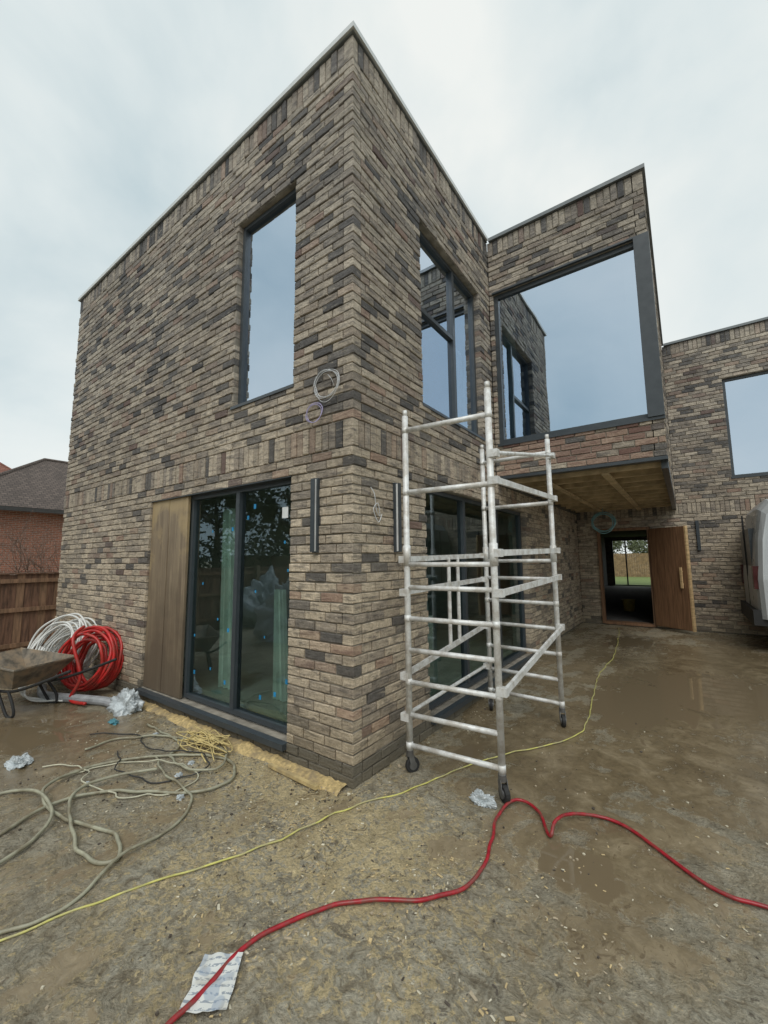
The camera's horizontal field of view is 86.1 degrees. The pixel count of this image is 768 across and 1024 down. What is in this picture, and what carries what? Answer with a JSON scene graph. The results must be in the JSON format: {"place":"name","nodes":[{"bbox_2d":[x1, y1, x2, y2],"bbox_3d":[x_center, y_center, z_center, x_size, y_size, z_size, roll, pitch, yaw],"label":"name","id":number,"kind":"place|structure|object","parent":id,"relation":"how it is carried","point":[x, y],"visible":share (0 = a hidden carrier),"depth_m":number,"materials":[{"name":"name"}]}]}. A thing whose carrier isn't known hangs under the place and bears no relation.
{"place":"outdoors","nodes":[
{"label":"outdoors","id":0,"kind":"place"},
{"bbox_2d":[142,700,346,796],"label":"spilled sand","id":1,"kind":"structure","parent":0,"point":[250,749],"depth_m":3.41,"materials":[{"name":"beige sand"}]},
{"bbox_2d":[0,560,767,1023],"bbox_3d":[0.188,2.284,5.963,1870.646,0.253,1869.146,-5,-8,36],"label":"ground","id":2,"kind":"structure","parent":0,"point":[682,710],"depth_m":2.16,"materials":[{"name":"soil"}]},
{"bbox_2d":[4,752,33,770],"bbox_3d":[-2.917,1.988,3.289,0.282,0.078,0.168,-5,-8,36],"label":"plastic bag","id":3,"kind":"object","parent":2,"relation":"on","point":[15,762],"visible":1,"depth_m":3.25,"materials":[{"name":"white plastic"}]},
{"bbox_2d":[0,788,53,864],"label":"garden hose","id":4,"kind":"object","parent":2,"relation":"on","point":[44,827],"visible":1,"depth_m":2.55,"materials":[{"name":"rubber"}]},
{"bbox_2d":[0,572,59,651],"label":"timber fence","id":5,"kind":"object","parent":2,"relation":"on","point":[28,601],"visible":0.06,"depth_m":7.26,"materials":[{"name":"brown wood"}]},
{"bbox_2d":[0,510,60,574],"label":"bare shrub","id":6,"kind":"object","parent":2,"relation":"on","point":[26,556],"visible":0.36,"depth_m":8.64,"materials":[{"name":"brown plant"}]},
{"bbox_2d":[0,510,63,574],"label":"walls","id":7,"kind":"structure","parent":2,"relation":"on","point":[53,523],"depth_m":17.16,"materials":[{"name":"red brick"}]},
{"bbox_2d":[0,461,67,509],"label":"roof","id":8,"kind":"structure","parent":7,"relation":"on","point":[41,485],"depth_m":18.45,"materials":[{"name":"grey tile"}]},
{"bbox_2d":[0,506,63,513],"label":"gutter","id":9,"kind":"object","parent":8,"relation":"attached to","point":[23,509],"depth_m":16.86,"materials":[{"name":"black plastic"}]},
{"bbox_2d":[0,458,67,475],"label":"ridge tiles","id":10,"kind":"object","parent":8,"relation":"attached to","point":[25,466],"visible":0.28,"depth_m":20.07,"materials":[{"name":"tile"}]},
{"bbox_2d":[0,648,116,717],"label":"wheelbarrow","id":11,"kind":"object","parent":2,"relation":"on","point":[20,667],"visible":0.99,"depth_m":4.65,"materials":[{"name":"metal"}]},
{"bbox_2d":[18,613,99,701],"bbox_3d":[-4.226,1.801,5.292,1.294,0.904,0.918,-34,-34,78],"label":"white pipe coil","id":12,"kind":"object","parent":2,"relation":"on","point":[61,635],"visible":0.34,"depth_m":5.52,"materials":[{"name":"white plastic"}]},
{"bbox_2d":[37,684,110,706],"bbox_3d":[-3.626,2.142,4.756,1.498,0.099,0.244,-3,-7,24],"label":"corrugated duct","id":13,"kind":"object","parent":2,"relation":"on","point":[95,700],"visible":0.69,"depth_m":4.67,"materials":[{"name":"grey plastic"}]},
{"bbox_2d":[57,625,123,705],"bbox_3d":[-3.621,1.794,4.995,0.817,0.826,0.608,-2,-7,17],"label":"red conduit coil","id":14,"kind":"object","parent":2,"relation":"on","point":[95,681],"visible":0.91,"depth_m":5.01,"materials":[{"name":"red plastic"}]},
{"bbox_2d":[0,756,192,934],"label":"garden hose","id":15,"kind":"object","parent":2,"relation":"on","point":[66,906],"visible":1,"depth_m":2.12,"materials":[{"name":"rubber"}]},
{"bbox_2d":[107,718,119,724],"bbox_3d":[-2.704,2.097,4.118,0.204,0.037,0.098,-5,-8,36],"label":"plastic bag","id":16,"kind":"object","parent":2,"relation":"on","point":[113,721],"visible":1,"depth_m":4.09,"materials":[{"name":"blue plastic"}]},
{"bbox_2d":[0,753,235,865],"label":"garden hose","id":17,"kind":"object","parent":2,"relation":"on","point":[70,820],"visible":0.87,"depth_m":2.83,"materials":[{"name":"rubber"}]},
{"bbox_2d":[42,759,198,798],"bbox_3d":[-2.009,1.970,3.140,1.296,0.034,0.482,-3,-7,23],"label":"extension cable","id":18,"kind":"object","parent":2,"relation":"on","point":[115,793],"visible":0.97,"depth_m":3.10,"materials":[{"name":"beige rubber"}]},
{"bbox_2d":[106,688,144,716],"bbox_3d":[-2.816,2.059,4.491,0.516,0.266,0.322,-5,-8,36],"label":"plastic bag","id":19,"kind":"object","parent":2,"relation":"on","point":[126,701],"visible":0.94,"depth_m":4.40,"materials":[{"name":"white plastic"}]},
{"bbox_2d":[90,732,209,783],"bbox_3d":[-2.053,2.008,3.464,1.532,0.033,0.545,-5,-8,36],"label":"extension cable","id":20,"kind":"object","parent":2,"relation":"on","point":[146,781],"visible":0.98,"depth_m":3.35,"materials":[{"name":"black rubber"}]},
{"bbox_2d":[85,723,227,770],"bbox_3d":[-1.821,2.008,3.512,1.346,0.041,0.593,-3,-7,23],"label":"garden hose","id":21,"kind":"object","parent":2,"relation":"on","point":[175,738],"visible":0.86,"depth_m":3.60,"materials":[{"name":"rubber"}]},
{"bbox_2d":[174,772,182,776],"bbox_3d":[-1.544,1.970,3.095,0.069,0.030,0.059,-5,-8,36],"label":"plastic bag","id":22,"kind":"object","parent":2,"relation":"on","point":[179,774],"visible":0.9,"depth_m":3.08,"materials":[{"name":"white plastic"}]},
{"bbox_2d":[176,794,184,800],"bbox_3d":[-1.390,1.936,2.802,0.062,0.030,0.062,-2,-7,11],"label":"plastic bag","id":23,"kind":"object","parent":2,"relation":"on","point":[180,797],"visible":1,"depth_m":2.79,"materials":[{"name":"white plastic"}]},
{"bbox_2d":[176,726,232,762],"bbox_3d":[-1.559,1.988,3.558,0.759,0.072,0.338,-5,-8,36],"label":"rope tangle","id":24,"kind":"object","parent":2,"relation":"on","point":[210,737],"visible":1,"depth_m":3.54,"materials":[{"name":"yellow fabric"}]},
{"bbox_2d":[54,45,361,788],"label":"front wall","id":25,"kind":"structure","parent":2,"relation":"on","point":[154,416],"depth_m":4.35,"materials":[{"name":"brick"}]},
{"bbox_2d":[143,496,190,698],"bbox_3d":[-2.489,0.929,4.708,0.810,2.160,0.032,-5,-8,36],"label":"plywood panel","id":26,"kind":"object","parent":25,"relation":"attached to","point":[165,633],"visible":1,"depth_m":4.66,"materials":[{"name":"brown wood"}]},
{"bbox_2d":[153,476,291,502],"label":"soffit","id":27,"kind":"structure","parent":25,"relation":"attached to","point":[245,485],"depth_m":4.07,"materials":[{"name":"metal"}]},
{"bbox_2d":[182,497,287,734],"bbox_3d":[-2.659,-0.809,5.204,6.046,6.050,0.176,-5,-8,36],"label":"front lining","id":28,"kind":"object","parent":25,"relation":"attached to","point":[230,713],"visible":0.02,"depth_m":3.96,"materials":[{"name":"paint"}]},
{"bbox_2d":[183,479,291,732],"bbox_3d":[-1.423,0.833,4.021,1.714,2.149,0.084,-5,-8,36],"label":"front sliding door frame","id":29,"kind":"object","parent":25,"relation":"attached to","point":[232,706],"visible":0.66,"depth_m":4.06,"materials":[{"name":"black metal"}]},
{"bbox_2d":[193,504,288,699],"bbox_3d":[-1.434,0.828,4.024,1.500,1.786,0.002,-5,-8,36],"label":"protective tape","id":30,"kind":"object","parent":29,"relation":"attached to","point":[286,682],"visible":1,"depth_m":3.98,"materials":[{"name":"plastic"}]},
{"bbox_2d":[282,507,287,517],"bbox_3d":[-0.892,0.005,3.714,0.080,0.100,0.001,-5,-8,36],"label":"glass label","id":31,"kind":"object","parent":29,"relation":"attached to","point":[284,512],"visible":1,"depth_m":3.71,"materials":[{"name":"white plastic"}]},
{"bbox_2d":[238,188,296,403],"bbox_3d":[-1.124,-2.095,4.106,0.894,2.019,0.080,-5,-8,36],"label":"front upper window frame","id":32,"kind":"object","parent":25,"relation":"attached to","point":[287,198],"visible":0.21,"depth_m":4.30,"materials":[{"name":"metal"}]},
{"bbox_2d":[243,196,295,401],"bbox_3d":[-1.127,-2.095,4.102,0.810,1.935,0.002,-5,-8,36],"label":"front upper window glass","id":33,"kind":"object","parent":32,"relation":"attached to","point":[269,344],"visible":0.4,"depth_m":4.10,"materials":[{"name":"glass"}]},
{"bbox_2d":[305,402,322,422],"bbox_3d":[-0.577,-0.820,3.404,0.200,0.179,0.032,-5,-8,36],"label":"cable coil","id":34,"kind":"object","parent":25,"relation":"attached to","point":[316,403],"visible":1,"depth_m":3.41,"materials":[{"name":"purple plastic"}]},
{"bbox_2d":[313,369,339,401],"bbox_3d":[-0.467,-1.030,3.351,0.287,0.283,0.055,-5,-8,36],"label":"cable coil","id":35,"kind":"object","parent":25,"relation":"attached to","point":[338,381],"visible":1,"depth_m":3.33,"materials":[{"name":"white plastic"}]},
{"bbox_2d":[78,20,767,346],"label":"coping","id":36,"kind":"object","parent":25,"relation":"on","point":[327,52],"visible":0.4,"depth_m":4.92,"materials":[{"name":"metal"}]},
{"bbox_2d":[179,952,242,1012],"bbox_3d":[-0.647,1.780,1.565,0.171,0.014,0.222,0,-7,-1],"label":"paper sack","id":37,"kind":"object","parent":2,"relation":"on","point":[216,994],"visible":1,"depth_m":1.55,"materials":[{"name":"white paper"}]},
{"bbox_2d":[268,763,318,790],"bbox_3d":[-0.680,1.948,3.040,0.540,0.024,0.030,-6,-8,38],"label":"timber batten","id":38,"kind":"object","parent":2,"relation":"on","point":[298,778],"visible":1,"depth_m":3.01,"materials":[{"name":"beige wood"}]},
{"bbox_2d":[0,629,619,941],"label":"yellow water line","id":39,"kind":"object","parent":2,"relation":"on","point":[117,894],"visible":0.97,"depth_m":2.29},
{"bbox_2d":[0,670,767,1023],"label":"rubble","id":40,"kind":"object","parent":2,"relation":"on","point":[508,1018],"visible":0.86,"depth_m":2.10,"materials":[{"name":"stone"}]},
{"bbox_2d":[182,190,675,721],"bbox_3d":[6.574,-0.204,11.525,13.600,6.140,21.280,-5,-8,36],"label":"interior structure","id":41,"kind":"object","parent":2,"relation":"on","point":[268,554],"visible":0.07,"depth_m":7.01,"materials":[{"name":"paint"}]},
{"bbox_2d":[218,508,288,701],"bbox_3d":[0.120,-0.410,4.771,3.886,4.690,1.109,1,-7,-12],"label":"hanging film","id":42,"kind":"object","parent":41,"relation":"hanging from","point":[280,657],"visible":0.35,"depth_m":4.56,"materials":[{"name":"green plastic"}]},
{"bbox_2d":[426,534,433,649],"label":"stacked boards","id":43,"kind":"object","parent":41,"relation":"on","point":[429,573],"visible":0.14,"depth_m":8.27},
{"bbox_2d":[487,265,496,475],"bbox_3d":[2.027,-2.032,6.821,0.176,3.330,7.715,-5,-8,36],"label":"side lining","id":44,"kind":"object","parent":41,"relation":"attached to","point":[491,367],"depth_m":6.09,"materials":[{"name":"paint"}]},
{"bbox_2d":[509,462,671,512],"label":"porch ceiling","id":45,"kind":"structure","parent":41,"relation":"attached to","point":[638,486],"depth_m":6.18,"materials":[{"name":"brown wood"}]},
{"bbox_2d":[591,508,615,533],"bbox_3d":[4.409,0.177,8.267,0.455,0.527,0.110,-5,-8,36],"label":"cable coil","id":46,"kind":"object","parent":45,"relation":"hanging from","point":[603,513],"visible":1,"depth_m":8.26,"materials":[{"name":"plastic"}]},
{"bbox_2d":[342,417,582,782],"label":"side wall","id":47,"kind":"structure","parent":2,"relation":"on","point":[381,703],"depth_m":3.48,"materials":[{"name":"brick"}]},
{"bbox_2d":[371,488,381,521],"bbox_3d":[-0.053,-0.059,3.312,0.119,0.284,0.032,5,-8,-39],"label":"cable coil","id":48,"kind":"object","parent":47,"relation":"attached to","point":[376,508],"visible":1,"depth_m":3.29,"materials":[{"name":"white plastic"}]},
{"bbox_2d":[343,35,495,475],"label":"side wall","id":49,"kind":"structure","parent":47,"relation":"on","point":[407,192],"depth_m":3.91,"materials":[{"name":"brick"}]},
{"bbox_2d":[419,230,477,433],"bbox_3d":[0.744,-2.018,4.907,0.084,2.019,1.534,-5,-8,36],"label":"side upper window frame","id":50,"kind":"object","parent":49,"relation":"attached to","point":[452,275],"visible":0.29,"depth_m":5.01,"materials":[{"name":"metal"}]},
{"bbox_2d":[419,239,473,431],"bbox_3d":[0.747,-2.019,4.905,0.005,1.925,1.440,-5,-8,36],"label":"side upper window glass","id":51,"kind":"object","parent":50,"relation":"attached to","point":[436,366],"visible":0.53,"depth_m":4.83,"materials":[{"name":"clear glass"}]},
{"bbox_2d":[426,492,526,709],"bbox_3d":[1.240,0.947,5.215,0.084,2.149,3.094,-5,-8,36],"label":"side sliding door frame","id":52,"kind":"object","parent":47,"relation":"attached to","point":[461,502],"visible":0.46,"depth_m":4.84,"materials":[{"name":"black metal"}]},
{"bbox_2d":[310,478,700,552],"bbox_3d":[2.946,0.238,5.715,8.580,0.670,0.275,4,-8,-36],"label":"wall light","id":53,"kind":"object","parent":47,"relation":"attached to","point":[315,517],"visible":1,"depth_m":3.33,"materials":[{"name":"metal"}]},
{"bbox_2d":[165,798,767,1023],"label":"red air hose","id":54,"kind":"object","parent":2,"relation":"on","point":[176,1016],"visible":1,"depth_m":1.93,"materials":[{"name":"rubber"}]},
{"bbox_2d":[431,514,524,709],"bbox_3d":[2.054,0.978,6.473,0.176,2.710,7.715,-5,-8,36],"label":"side lining","id":55,"kind":"object","parent":2,"relation":"on","point":[513,572],"visible":0.06,"depth_m":6.51,"materials":[{"name":"paint"}]},
{"bbox_2d":[469,788,496,808],"bbox_3d":[0.657,1.887,2.718,0.202,0.086,0.113,-5,-8,36],"label":"plastic bag","id":56,"kind":"object","parent":2,"relation":"on","point":[478,797],"visible":1,"depth_m":2.69,"materials":[{"name":"white plastic"}]},
{"bbox_2d":[576,515,653,622],"bbox_3d":[8.996,1.815,14.620,13.600,2.800,12.900,-5,-8,36],"label":"corridor","id":57,"kind":"object","parent":2,"relation":"on","point":[640,595],"visible":0.1,"depth_m":14.42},
{"bbox_2d":[622,599,634,610],"bbox_3d":[6.467,2.459,10.865,0.320,0.300,0.315,-5,-8,36],"label":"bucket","id":58,"kind":"object","parent":57,"relation":"on","point":[628,604],"visible":1,"depth_m":10.76,"materials":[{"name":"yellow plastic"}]},
{"bbox_2d":[605,536,646,585],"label":"walls","id":59,"kind":"structure","parent":2,"relation":"on","point":[609,564],"depth_m":20.86,"materials":[{"name":"paint"}]},
{"bbox_2d":[135,231,767,750],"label":"metal trim","id":60,"kind":"structure","parent":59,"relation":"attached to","point":[649,339],"depth_m":4.66,"materials":[{"name":"metal"}]},
{"bbox_2d":[611,539,650,586],"bbox_3d":[12.335,2.494,20.313,1.850,2.300,0.060,-5,-8,36],"label":"garden door frame","id":61,"kind":"object","parent":59,"relation":"attached to","point":[624,540],"visible":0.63,"depth_m":20.55,"materials":[{"name":"metal"}]},
{"bbox_2d":[613,540,647,565],"bbox_3d":[19.203,2.796,36.373,4.121,5.690,6.966,1,-7,-12],"label":"evergreen tree","id":62,"kind":"object","parent":2,"relation":"on","point":[638,545],"visible":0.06,"depth_m":34.01,"materials":[{"name":"green plant"}]},
{"bbox_2d":[613,553,649,576],"bbox_3d":[19.587,3.865,29.224,17.105,1.900,0.020,-5,-8,36],"label":"timber fence","id":63,"kind":"object","parent":2,"relation":"on","point":[638,563],"visible":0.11,"depth_m":30.19,"materials":[{"name":"brown wood"}]},
{"bbox_2d":[615,540,647,560],"bbox_3d":[23.384,1.979,35.269,5.511,6.985,5.225,3,-8,-30],"label":"evergreen tree","id":64,"kind":"object","parent":2,"relation":"on","point":[630,544],"visible":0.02,"depth_m":35.55,"materials":[{"name":"green plant"}]},
{"bbox_2d":[577,498,767,635],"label":"wing wall","id":65,"kind":"structure","parent":2,"relation":"on","point":[716,560],"depth_m":8.21,"materials":[{"name":"brown brick"}]},
{"bbox_2d":[597,527,657,626],"bbox_3d":[5.330,1.406,9.050,1.012,2.095,0.240,-5,-8,36],"label":"entrance frame","id":66,"kind":"object","parent":65,"relation":"in","point":[630,623],"visible":0.84,"depth_m":9.04,"materials":[{"name":"black metal"}]},
{"bbox_2d":[648,526,696,631],"bbox_3d":[5.734,1.306,8.243,0.798,2.010,0.112,-23,-23,73],"label":"entrance door","id":67,"kind":"structure","parent":65,"relation":"attached to","point":[672,580],"depth_m":8.18,"materials":[{"name":"brown wood"}]},
{"bbox_2d":[740,499,767,625],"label":"delivery van","id":68,"kind":"object","parent":2,"relation":"on","point":[754,565],"visible":1,"depth_m":6.44,"materials":[{"name":"silver metal"}]},
{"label":"walls","id":69,"kind":"object","parent":2,"relation":"on","visible":0},
{"bbox_2d":[0,464,8,472],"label":"roof","id":70,"kind":"structure","parent":69,"relation":"on","point":[2,468],"depth_m":32.51,"materials":[{"name":"red tile"}]},
{"bbox_2d":[0,0,767,555],"label":"sky","id":71,"kind":"structure","parent":0,"point":[110,110],"materials":[{"name":"white"}]},
{"bbox_2d":[399,381,566,803],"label":"scaffold tower","id":72,"kind":"structure","parent":0,"point":[490,559],"depth_m":3.21,"materials":[{"name":"metal"}]},
{"bbox_2d":[487,177,666,476],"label":"box front wall","id":73,"kind":"structure","parent":0,"point":[601,219],"depth_m":5.21,"materials":[{"name":"brown brick"}]},
{"bbox_2d":[494,242,647,443],"bbox_3d":[2.351,-2.068,5.253,1.849,2.169,0.080,-5,-8,36],"label":"box window frame","id":74,"kind":"object","parent":73,"relation":"in","point":[606,255],"visible":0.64,"depth_m":5.46,"materials":[{"name":"grey metal"}]},
{"bbox_2d":[499,249,646,438],"bbox_3d":[2.315,-2.065,5.272,1.655,2.055,0.005,-5,-8,36],"label":"box window glass","id":75,"kind":"object","parent":74,"relation":"in","point":[571,350],"visible":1,"depth_m":5.21,"materials":[{"name":"clear glass"}]},
{"bbox_2d":[615,576,650,586],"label":"lawn","id":76,"kind":"structure","parent":0,"point":[635,580],"depth_m":25.36,"materials":[{"name":"green plant"}]},
{"bbox_2d":[632,171,674,495],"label":"box side wall","id":77,"kind":"structure","parent":0,"point":[637,181],"depth_m":4.92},
{"bbox_2d":[662,320,767,503],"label":"wing wall","id":78,"kind":"structure","parent":0,"point":[697,371],"depth_m":8.39,"materials":[{"name":"brown brick"}]},
{"bbox_2d":[722,371,767,476],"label":"wing window frame","id":79,"kind":"object","parent":78,"relation":"in","point":[727,417],"visible":0.75,"depth_m":8.20,"materials":[{"name":"grey metal"}]},
{"bbox_2d":[725,373,767,474],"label":"wing window glass","id":80,"kind":"object","parent":79,"relation":"in","point":[747,401],"visible":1,"depth_m":8.08,"materials":[{"name":"clear glass"}]}
]}

